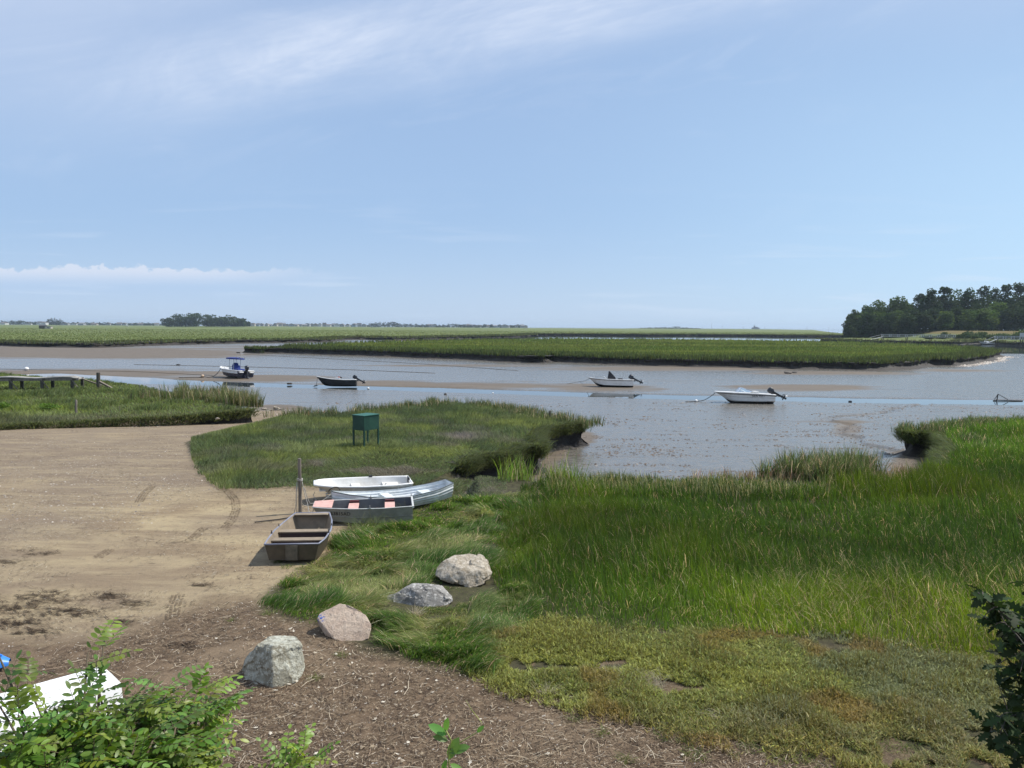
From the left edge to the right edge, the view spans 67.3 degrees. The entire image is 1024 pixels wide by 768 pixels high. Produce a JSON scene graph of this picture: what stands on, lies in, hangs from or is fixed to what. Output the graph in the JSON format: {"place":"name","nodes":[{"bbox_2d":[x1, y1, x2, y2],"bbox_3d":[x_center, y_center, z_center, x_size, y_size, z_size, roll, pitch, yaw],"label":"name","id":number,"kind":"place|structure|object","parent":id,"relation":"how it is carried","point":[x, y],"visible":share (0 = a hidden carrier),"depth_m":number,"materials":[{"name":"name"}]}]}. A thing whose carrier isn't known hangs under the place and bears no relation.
{"place":"outdoors","nodes":[
{"label":"outdoors","id":0,"kind":"place"},
{"bbox_2d":[28,325,160,325],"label":"shore","id":1,"kind":"structure","parent":0,"point":[91,325],"depth_m":2081.95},
{"bbox_2d":[0,411,352,649],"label":"beach","id":2,"kind":"structure","parent":0,"point":[156,572],"depth_m":19.35,"materials":[{"name":"sand"}]},
{"bbox_2d":[0,547,224,651],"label":"wrack","id":3,"kind":"object","parent":2,"relation":"on","point":[70,608],"visible":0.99,"depth_m":14.15,"materials":[{"name":"plant"}]},
{"bbox_2d":[94,485,240,619],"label":"tyre marks","id":4,"kind":"object","parent":2,"relation":"on","point":[180,541],"visible":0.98,"depth_m":19.40,"materials":[{"name":"sand"}]},
{"bbox_2d":[264,512,332,560],"bbox_3d":[-4.936,3.581,18.154,1.350,0.526,2.532,0,4,-4],"label":"pram","id":5,"kind":"object","parent":2,"relation":"on","point":[300,536],"visible":1,"depth_m":17.78,"materials":[{"name":"grey wood"}]},
{"bbox_2d":[294,458,302,512],"bbox_3d":[-5.961,2.995,21.471,0.254,1.851,0.170,0,4,0],"label":"mooring post","id":6,"kind":"object","parent":2,"relation":"on","point":[299,479],"visible":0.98,"depth_m":21.43,"materials":[{"name":"grey wood"}]},
{"bbox_2d":[162,326,265,327],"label":"shore","id":7,"kind":"structure","parent":0,"point":[215,327],"depth_m":1296.83,"materials":[{"name":"green plant"}]},
{"bbox_2d":[160,318,174,326],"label":"tree","id":8,"kind":"object","parent":7,"relation":"on","point":[166,322],"visible":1,"depth_m":1292.13,"materials":[{"name":"green plant"}]},
{"bbox_2d":[187,313,206,325],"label":"tree","id":9,"kind":"object","parent":7,"relation":"on","point":[194,317],"visible":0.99,"depth_m":1290.86,"materials":[{"name":"green plant"}]},
{"bbox_2d":[206,314,220,325],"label":"tree","id":10,"kind":"object","parent":7,"relation":"on","point":[214,321],"visible":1,"depth_m":1292.25,"materials":[{"name":"green plant"}]},
{"bbox_2d":[220,315,235,326],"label":"tree","id":11,"kind":"object","parent":7,"relation":"on","point":[226,322],"visible":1,"depth_m":1292.86,"materials":[{"name":"green plant"}]},
{"bbox_2d":[235,318,246,326],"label":"tree","id":12,"kind":"object","parent":7,"relation":"on","point":[241,322],"visible":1,"depth_m":1292.83,"materials":[{"name":"green plant"}]},
{"bbox_2d":[187,413,251,424],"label":"peat bank","id":13,"kind":"structure","parent":0,"point":[240,420],"depth_m":45.61,"materials":[{"name":"brown soil"}]},
{"bbox_2d":[0,333,841,347],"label":"peat bank","id":14,"kind":"structure","parent":0,"point":[65,345],"depth_m":276.66,"materials":[{"name":"brown soil"}]},
{"bbox_2d":[374,327,483,327],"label":"shore","id":15,"kind":"structure","parent":0,"point":[423,327],"depth_m":2079.48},
{"bbox_2d":[0,335,1023,496],"bbox_3d":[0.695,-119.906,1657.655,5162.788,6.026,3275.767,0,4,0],"label":"mud flat","id":16,"kind":"structure","parent":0,"point":[992,380],"depth_m":76.51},
{"bbox_2d":[23,369,212,375],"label":"ground line","id":17,"kind":"object","parent":16,"relation":"on","point":[122,371],"visible":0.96,"depth_m":103.90,"materials":[{"name":"brown soil"}]},
{"bbox_2d":[134,364,423,372],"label":"ground line","id":18,"kind":"object","parent":16,"relation":"on","point":[300,368],"visible":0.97,"depth_m":113.19,"materials":[{"name":"brown soil"}]},
{"bbox_2d":[189,400,569,515],"bbox_3d":[-5.883,2.708,36.368,17.059,1.576,28.186,1,4,11],"label":"marsh hay","id":19,"kind":"object","parent":16,"relation":"on","point":[463,424],"visible":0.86,"depth_m":32.69,"materials":[{"name":"green plant"}]},
{"bbox_2d":[244,354,516,370],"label":"ground line","id":20,"kind":"object","parent":16,"relation":"on","point":[381,361],"visible":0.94,"depth_m":134.23,"materials":[{"name":"soil"}]},
{"bbox_2d":[494,452,591,483],"bbox_3d":[1.102,3.146,26.081,3.664,2.353,1.903,2,5,26],"label":"cordgrass","id":21,"kind":"object","parent":16,"relation":"on","point":[517,476],"visible":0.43,"depth_m":25.93,"materials":[{"name":"green plant"}]},
{"bbox_2d":[588,371,642,386],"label":"motorboat","id":22,"kind":"object","parent":16,"relation":"on","point":[611,380],"visible":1,"depth_m":82.00,"materials":[{"name":"white plastic"}]},
{"bbox_2d":[323,400,1023,490],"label":"mud clods","id":23,"kind":"object","parent":16,"relation":"on","point":[616,452],"visible":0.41,"depth_m":43.48,"materials":[{"name":"brown soil"}]},
{"bbox_2d":[452,444,920,481],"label":"mud clods","id":24,"kind":"object","parent":16,"relation":"on","point":[457,476],"visible":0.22,"depth_m":34.67,"materials":[{"name":"brown soil"}]},
{"bbox_2d":[690,461,922,484],"bbox_3d":[13.403,3.300,31.488,12.272,1.414,3.378,0,4,-10],"label":"dead cordgrass","id":25,"kind":"object","parent":16,"relation":"on","point":[799,478],"visible":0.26,"depth_m":31.64,"materials":[{"name":"beige plant"}]},
{"bbox_2d":[745,443,892,483],"bbox_3d":[12.918,3.142,31.991,6.266,1.644,4.309,-2,5,-24],"label":"cordgrass","id":26,"kind":"object","parent":16,"relation":"on","point":[813,465],"visible":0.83,"depth_m":31.61,"materials":[{"name":"green plant"}]},
{"bbox_2d":[955,356,1018,366],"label":"shell bank","id":27,"kind":"structure","parent":16,"relation":"on","point":[998,360],"depth_m":149.85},
{"bbox_2d":[0,383,1023,767],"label":"ground","id":28,"kind":"structure","parent":0,"point":[234,651],"depth_m":11.18,"materials":[{"name":"soil"}]},
{"bbox_2d":[0,654,10,667],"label":"kayak","id":29,"kind":"object","parent":28,"relation":"on","point":[5,660],"visible":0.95,"depth_m":11.68,"materials":[{"name":"blue plastic"}]},
{"bbox_2d":[0,376,83,389],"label":"old pier","id":30,"kind":"structure","parent":28,"relation":"on","point":[52,379],"depth_m":59.89,"materials":[{"name":"grey wood"}]},
{"bbox_2d":[38,402,61,409],"bbox_3d":[-27.435,1.434,45.629,1.389,0.688,0.756,0,4,0],"label":"bush","id":31,"kind":"object","parent":28,"relation":"on","point":[52,405],"visible":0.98,"depth_m":45.60,"materials":[{"name":"green plant"}]},
{"bbox_2d":[0,669,123,751],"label":"upturned dinghy","id":32,"kind":"object","parent":28,"relation":"on","point":[55,689],"visible":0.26,"depth_m":10.31,"materials":[{"name":"white plastic"}]},
{"bbox_2d":[0,371,248,426],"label":"marsh grass","id":33,"kind":"structure","parent":28,"relation":"on","point":[64,393],"depth_m":49.55,"materials":[{"name":"green plant"}]},
{"bbox_2d":[0,618,256,767],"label":"shrub","id":34,"kind":"object","parent":28,"relation":"on","point":[159,733],"visible":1,"depth_m":3.63,"materials":[{"name":"green plant"}]},
{"bbox_2d":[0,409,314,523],"bbox_3d":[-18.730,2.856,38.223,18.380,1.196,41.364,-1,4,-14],"label":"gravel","id":35,"kind":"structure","parent":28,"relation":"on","point":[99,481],"depth_m":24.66,"materials":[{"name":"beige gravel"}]},
{"bbox_2d":[0,423,345,645],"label":"wrack","id":36,"kind":"object","parent":28,"relation":"on","point":[131,542],"visible":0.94,"depth_m":18.18,"materials":[{"name":"plant"}]},
{"bbox_2d":[125,379,265,407],"bbox_3d":[-22.003,0.408,52.062,7.225,1.593,13.041,-3,5,-35],"label":"cordgrass","id":37,"kind":"object","parent":28,"relation":"on","point":[242,398],"visible":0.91,"depth_m":51.62,"materials":[{"name":"green plant"}]},
{"bbox_2d":[242,635,304,687],"bbox_3d":[-3.582,4.237,11.566,0.987,0.850,0.977,0,4,0],"label":"boulder","id":38,"kind":"object","parent":28,"relation":"on","point":[273,661],"visible":0.94,"depth_m":11.33,"materials":[{"name":"grey stone"}]},
{"bbox_2d":[248,723,340,767],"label":"shrub","id":39,"kind":"object","parent":28,"relation":"on","point":[295,759],"visible":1,"depth_m":4.19,"materials":[{"name":"green plant"}]},
{"bbox_2d":[317,604,370,640],"bbox_3d":[-2.845,4.178,13.144,0.948,0.711,0.782,0,4,0],"label":"boulder","id":40,"kind":"object","parent":28,"relation":"on","point":[342,622],"visible":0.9,"depth_m":13.00,"materials":[{"name":"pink stone"}]},
{"bbox_2d":[312,496,413,522],"bbox_3d":[-4.008,3.415,20.817,2.656,0.528,1.227,0,4,-9],"label":"rowboat","id":41,"kind":"object","parent":28,"relation":"on","point":[345,510],"visible":0.94,"depth_m":20.41,"materials":[{"name":"grey paint"}]},
{"bbox_2d":[313,475,412,497],"bbox_3d":[-4.510,3.178,23.295,2.909,0.570,1.486,-1,4,-15],"label":"dinghy","id":42,"kind":"object","parent":28,"relation":"on","point":[370,482],"visible":0.67,"depth_m":23.59,"materials":[{"name":"white plastic"}]},
{"bbox_2d":[352,413,379,446],"bbox_3d":[-6.177,2.036,32.536,0.727,1.528,0.936,3,5,34],"label":"greenhead fly trap","id":43,"kind":"object","parent":28,"relation":"on","point":[364,422],"visible":0.97,"depth_m":32.26,"materials":[{"name":"green paint"}]},
{"bbox_2d":[341,504,417,531],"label":"seeding grass","id":44,"kind":"structure","parent":28,"relation":"on","point":[372,521],"depth_m":19.77,"materials":[{"name":"green plant"}]},
{"bbox_2d":[328,479,453,505],"bbox_3d":[-3.477,3.193,22.189,3.657,0.777,1.152,-2,5,-28],"label":"rowboat","id":45,"kind":"object","parent":28,"relation":"on","point":[427,493],"visible":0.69,"depth_m":22.48,"materials":[{"name":"metal"}]},
{"bbox_2d":[257,488,551,675],"bbox_3d":[-1.837,3.761,18.103,6.043,0.516,13.488,0,4,0],"label":"marsh hay","id":46,"kind":"object","parent":28,"relation":"on","point":[329,587],"visible":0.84,"depth_m":15.45,"materials":[{"name":"green plant"}]},
{"bbox_2d":[387,583,452,606],"bbox_3d":[-1.782,4.065,14.815,1.407,0.473,0.834,2,5,20],"label":"boulder","id":47,"kind":"object","parent":28,"relation":"on","point":[423,594],"visible":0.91,"depth_m":14.54,"materials":[{"name":"grey stone"}]},
{"bbox_2d":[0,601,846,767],"bbox_3d":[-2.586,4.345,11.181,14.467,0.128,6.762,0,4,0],"label":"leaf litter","id":48,"kind":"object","parent":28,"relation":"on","point":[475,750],"visible":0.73,"depth_m":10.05,"materials":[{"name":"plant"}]},
{"bbox_2d":[262,395,605,428],"bbox_3d":[-3.973,1.349,45.592,19.340,0.892,9.923,1,4,9],"label":"cordgrass","id":49,"kind":"object","parent":28,"relation":"on","point":[543,413],"visible":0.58,"depth_m":43.77,"materials":[{"name":"green plant"}]},
{"bbox_2d":[428,701,483,767],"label":"seedling","id":50,"kind":"object","parent":28,"relation":"on","point":[455,746],"visible":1,"depth_m":4.05,"materials":[{"name":"green plant"}]},
{"bbox_2d":[435,554,491,586],"bbox_3d":[-0.995,3.846,15.931,1.177,0.563,0.940,0,4,0],"label":"boulder","id":51,"kind":"object","parent":28,"relation":"on","point":[469,570],"visible":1,"depth_m":15.68,"materials":[{"name":"beige stone"}]},
{"bbox_2d":[223,560,969,767],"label":"weeds","id":52,"kind":"object","parent":28,"relation":"on","point":[601,726],"visible":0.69,"depth_m":9.57,"materials":[{"name":"green plant"}]},
{"bbox_2d":[407,606,808,743],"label":"dry grass","id":53,"kind":"structure","parent":28,"relation":"on","point":[654,683],"depth_m":11.13,"materials":[{"name":"beige plant"}]},
{"bbox_2d":[453,607,1023,767],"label":"glasswort","id":54,"kind":"object","parent":28,"relation":"on","point":[857,715],"depth_m":11.04,"materials":[{"name":"green plant"}]},
{"bbox_2d":[490,414,1023,669],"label":"cordgrass","id":55,"kind":"object","parent":28,"relation":"on","point":[700,536],"visible":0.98,"depth_m":17.44,"materials":[{"name":"green plant"}]},
{"bbox_2d":[891,413,1023,450],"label":"cordgrass","id":56,"kind":"object","parent":28,"relation":"on","point":[936,426],"visible":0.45,"depth_m":38.45,"materials":[{"name":"green plant"}]},
{"bbox_2d":[967,580,1023,767],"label":"oak tree","id":57,"kind":"object","parent":28,"relation":"on","point":[1013,638],"visible":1,"depth_m":4.17,"materials":[{"name":"green plant"}]},
{"bbox_2d":[0,325,1023,355],"bbox_3d":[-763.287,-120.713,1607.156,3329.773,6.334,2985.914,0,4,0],"label":"marsh plain","id":58,"kind":"structure","parent":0,"point":[536,330],"depth_m":710.17,"materials":[{"name":"green plant"}]},
{"bbox_2d":[173,313,188,326],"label":"tree","id":59,"kind":"object","parent":58,"relation":"on","point":[180,318],"visible":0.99,"depth_m":1290.53,"materials":[{"name":"green plant"}]},
{"bbox_2d":[0,328,842,345],"bbox_3d":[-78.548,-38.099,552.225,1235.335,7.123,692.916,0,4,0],"label":"cordgrass","id":60,"kind":"object","parent":58,"relation":"on","point":[144,338],"visible":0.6,"depth_m":431.49,"materials":[{"name":"green plant"}]},
{"bbox_2d":[0,332,1023,344],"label":"cordgrass","id":61,"kind":"object","parent":58,"relation":"on","point":[329,337],"visible":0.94,"depth_m":327.91,"materials":[{"name":"green plant"}]},
{"bbox_2d":[841,319,859,337],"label":"tree","id":62,"kind":"object","parent":58,"relation":"on","point":[851,331],"visible":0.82,"depth_m":420.52,"materials":[{"name":"green plant"}]},
{"bbox_2d":[843,309,859,332],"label":"tree","id":63,"kind":"object","parent":58,"relation":"on","point":[851,316],"visible":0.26,"depth_m":452.39,"materials":[{"name":"green plant"}]},
{"bbox_2d":[852,317,865,337],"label":"tree","id":64,"kind":"object","parent":58,"relation":"on","point":[856,320],"visible":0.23,"depth_m":429.27,"materials":[{"name":"green plant"}]},
{"bbox_2d":[858,305,874,316],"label":"tree","id":65,"kind":"object","parent":58,"relation":"on","point":[866,308],"visible":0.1,"depth_m":460.21,"materials":[{"name":"green plant"}]},
{"bbox_2d":[856,312,880,337],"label":"tree","id":66,"kind":"object","parent":58,"relation":"on","point":[867,330],"visible":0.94,"depth_m":421.03,"materials":[{"name":"green plant"}]},
{"bbox_2d":[860,300,885,312],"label":"tree","id":67,"kind":"object","parent":58,"relation":"on","point":[878,305],"visible":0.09,"depth_m":467.54,"materials":[{"name":"green plant"}]},
{"bbox_2d":[870,311,884,337],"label":"tree","id":68,"kind":"object","parent":58,"relation":"on","point":[879,315],"visible":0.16,"depth_m":428.80,"materials":[{"name":"green plant"}]},
{"bbox_2d":[875,312,900,337],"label":"tree","id":69,"kind":"object","parent":58,"relation":"on","point":[885,323],"visible":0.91,"depth_m":420.50,"materials":[{"name":"green plant"}]},
{"bbox_2d":[880,296,909,315],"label":"tree","id":70,"kind":"object","parent":58,"relation":"on","point":[897,304],"visible":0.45,"depth_m":450.02,"materials":[{"name":"green plant"}]},
{"bbox_2d":[889,310,905,333],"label":"tree","id":71,"kind":"object","parent":58,"relation":"on","point":[899,314],"visible":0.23,"depth_m":429.06,"materials":[{"name":"green plant"}]},
{"bbox_2d":[896,313,919,335],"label":"tree","id":72,"kind":"object","parent":58,"relation":"on","point":[909,321],"visible":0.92,"depth_m":420.32,"materials":[{"name":"green plant"}]},
{"bbox_2d":[910,293,924,311],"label":"tree","id":73,"kind":"object","parent":58,"relation":"on","point":[919,297],"visible":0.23,"depth_m":469.41,"materials":[{"name":"green plant"}]},
{"bbox_2d":[914,311,937,331],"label":"tree","id":74,"kind":"object","parent":58,"relation":"on","point":[926,321],"visible":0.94,"depth_m":419.96,"materials":[{"name":"green plant"}]},
{"bbox_2d":[918,288,943,318],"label":"tree","id":75,"kind":"object","parent":58,"relation":"on","point":[930,300],"visible":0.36,"depth_m":451.68,"materials":[{"name":"green plant"}]},
{"bbox_2d":[924,307,940,330],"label":"tree","id":76,"kind":"object","parent":58,"relation":"on","point":[933,314],"visible":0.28,"depth_m":428.93,"materials":[{"name":"green plant"}]},
{"bbox_2d":[935,311,954,330],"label":"tree","id":77,"kind":"object","parent":58,"relation":"on","point":[946,320],"visible":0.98,"depth_m":420.07,"materials":[{"name":"green plant"}]},
{"bbox_2d":[934,286,957,312],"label":"tree","id":78,"kind":"object","parent":58,"relation":"on","point":[947,304],"visible":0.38,"depth_m":458.50,"materials":[{"name":"green plant"}]},
{"bbox_2d":[946,305,965,330],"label":"tree","id":79,"kind":"object","parent":58,"relation":"on","point":[955,311],"visible":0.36,"depth_m":426.29,"materials":[{"name":"green plant"}]},
{"bbox_2d":[946,289,971,306],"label":"tree","id":80,"kind":"object","parent":58,"relation":"on","point":[958,296],"visible":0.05,"depth_m":468.59,"materials":[{"name":"green plant"}]},
{"bbox_2d":[955,309,981,330],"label":"tree","id":81,"kind":"object","parent":58,"relation":"on","point":[967,323],"visible":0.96,"depth_m":420.26,"materials":[{"name":"green plant"}]},
{"bbox_2d":[958,287,983,310],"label":"tree","id":82,"kind":"object","parent":58,"relation":"on","point":[967,296],"visible":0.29,"depth_m":450.59,"materials":[{"name":"green plant"}]},
{"bbox_2d":[966,303,985,330],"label":"tree","id":83,"kind":"object","parent":58,"relation":"on","point":[975,308],"visible":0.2,"depth_m":429.41,"materials":[{"name":"green plant"}]},
{"bbox_2d":[974,285,994,308],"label":"tree","id":84,"kind":"object","parent":58,"relation":"on","point":[984,293],"visible":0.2,"depth_m":459.75,"materials":[{"name":"green plant"}]},
{"bbox_2d":[974,308,1000,330],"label":"tree","id":85,"kind":"object","parent":58,"relation":"on","point":[990,323],"visible":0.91,"depth_m":420.84,"materials":[{"name":"green plant"}]},
{"bbox_2d":[984,287,1000,330],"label":"tree","id":86,"kind":"object","parent":58,"relation":"on","point":[995,291],"visible":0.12,"depth_m":469.37,"materials":[{"name":"green plant"}]},
{"bbox_2d":[988,301,1008,330],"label":"tree","id":87,"kind":"object","parent":58,"relation":"on","point":[998,308],"visible":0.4,"depth_m":428.33,"materials":[{"name":"green plant"}]},
{"bbox_2d":[993,284,1020,329],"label":"tree","id":88,"kind":"object","parent":58,"relation":"on","point":[1007,292],"visible":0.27,"depth_m":450.68,"materials":[{"name":"green plant"}]},
{"bbox_2d":[998,304,1023,330],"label":"tree","id":89,"kind":"object","parent":58,"relation":"on","point":[1012,316],"visible":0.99,"depth_m":420.56,"materials":[{"name":"green plant"}]},
{"bbox_2d":[1011,282,1023,330],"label":"tree","id":90,"kind":"object","parent":58,"relation":"on","point":[1019,287],"visible":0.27,"depth_m":460.01,"materials":[{"name":"green plant"}]},
{"bbox_2d":[0,0,1023,328],"label":"sky","id":91,"kind":"structure","parent":0,"point":[531,163],"materials":[{"name":"blue"}]},
{"bbox_2d":[443,431,588,479],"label":"peat bank","id":92,"kind":"structure","parent":0,"point":[564,442],"depth_m":32.93,"materials":[{"name":"brown soil"}]},
{"bbox_2d":[451,418,591,477],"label":"overhanging grass","id":93,"kind":"structure","parent":92,"relation":"on","point":[538,438],"depth_m":32.32,"materials":[{"name":"green plant"}]},
{"bbox_2d":[9,324,1023,413],"bbox_3d":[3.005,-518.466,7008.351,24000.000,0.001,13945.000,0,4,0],"label":"water","id":94,"kind":"structure","parent":0,"point":[1009,349],"depth_m":81.14,"materials":[{"name":"blue liquid"}]},
{"bbox_2d":[219,357,254,378],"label":"console boat","id":95,"kind":"object","parent":94,"relation":"on","point":[235,370],"visible":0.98,"depth_m":92.38,"materials":[{"name":"white plastic"}]},
{"bbox_2d":[316,375,364,386],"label":"skiff","id":96,"kind":"object","parent":94,"relation":"on","point":[338,381],"visible":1,"depth_m":80.55,"materials":[{"name":"black plastic"}]},
{"bbox_2d":[713,387,786,402],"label":"bowrider","id":97,"kind":"object","parent":94,"relation":"on","point":[740,395],"visible":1,"depth_m":65.21,"materials":[{"name":"white plastic"}]},
{"bbox_2d":[870,334,955,339],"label":"dock","id":98,"kind":"object","parent":94,"relation":"in","point":[889,335],"visible":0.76,"depth_m":350.46,"materials":[{"name":"grey wood"}]},
{"bbox_2d":[984,336,1023,347],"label":"dock","id":99,"kind":"object","parent":94,"relation":"in","point":[1005,337],"visible":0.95,"depth_m":273.81,"materials":[{"name":"grey wood"}]},
{"bbox_2d":[242,347,1003,370],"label":"peat bank","id":100,"kind":"structure","parent":0,"point":[802,365],"depth_m":132.65,"materials":[{"name":"brown soil"}]},
{"bbox_2d":[252,337,989,366],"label":"cordgrass","id":101,"kind":"object","parent":100,"relation":"on","point":[677,347],"visible":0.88,"depth_m":191.46,"materials":[{"name":"green plant"}]},
{"bbox_2d":[244,344,1001,363],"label":"cordgrass","id":102,"kind":"object","parent":100,"relation":"on","point":[881,360],"visible":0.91,"depth_m":134.44,"materials":[{"name":"green plant"}]},
{"bbox_2d":[625,328,787,329],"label":"shore","id":103,"kind":"structure","parent":0,"point":[719,329],"depth_m":2084.53,"materials":[{"name":"green plant"}]},
{"bbox_2d":[894,437,933,456],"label":"peat bank","id":104,"kind":"structure","parent":0,"point":[914,450],"depth_m":37.88,"materials":[{"name":"brown soil"}]},
{"bbox_2d":[891,425,961,465],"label":"overhanging grass","id":105,"kind":"structure","parent":104,"relation":"on","point":[941,442],"depth_m":35.97,"materials":[{"name":"green plant"}]},
{"bbox_2d":[821,338,1023,345],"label":"peat bank","id":106,"kind":"structure","parent":0,"point":[960,343],"depth_m":323.51,"materials":[{"name":"brown soil"}]},
{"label":"peat bank","id":107,"kind":"structure","parent":0,"visible":0},
{"bbox_2d":[0,406,261,429],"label":"overhanging grass","id":108,"kind":"structure","parent":107,"relation":"on","point":[182,418],"depth_m":41.99,"materials":[{"name":"green plant"}]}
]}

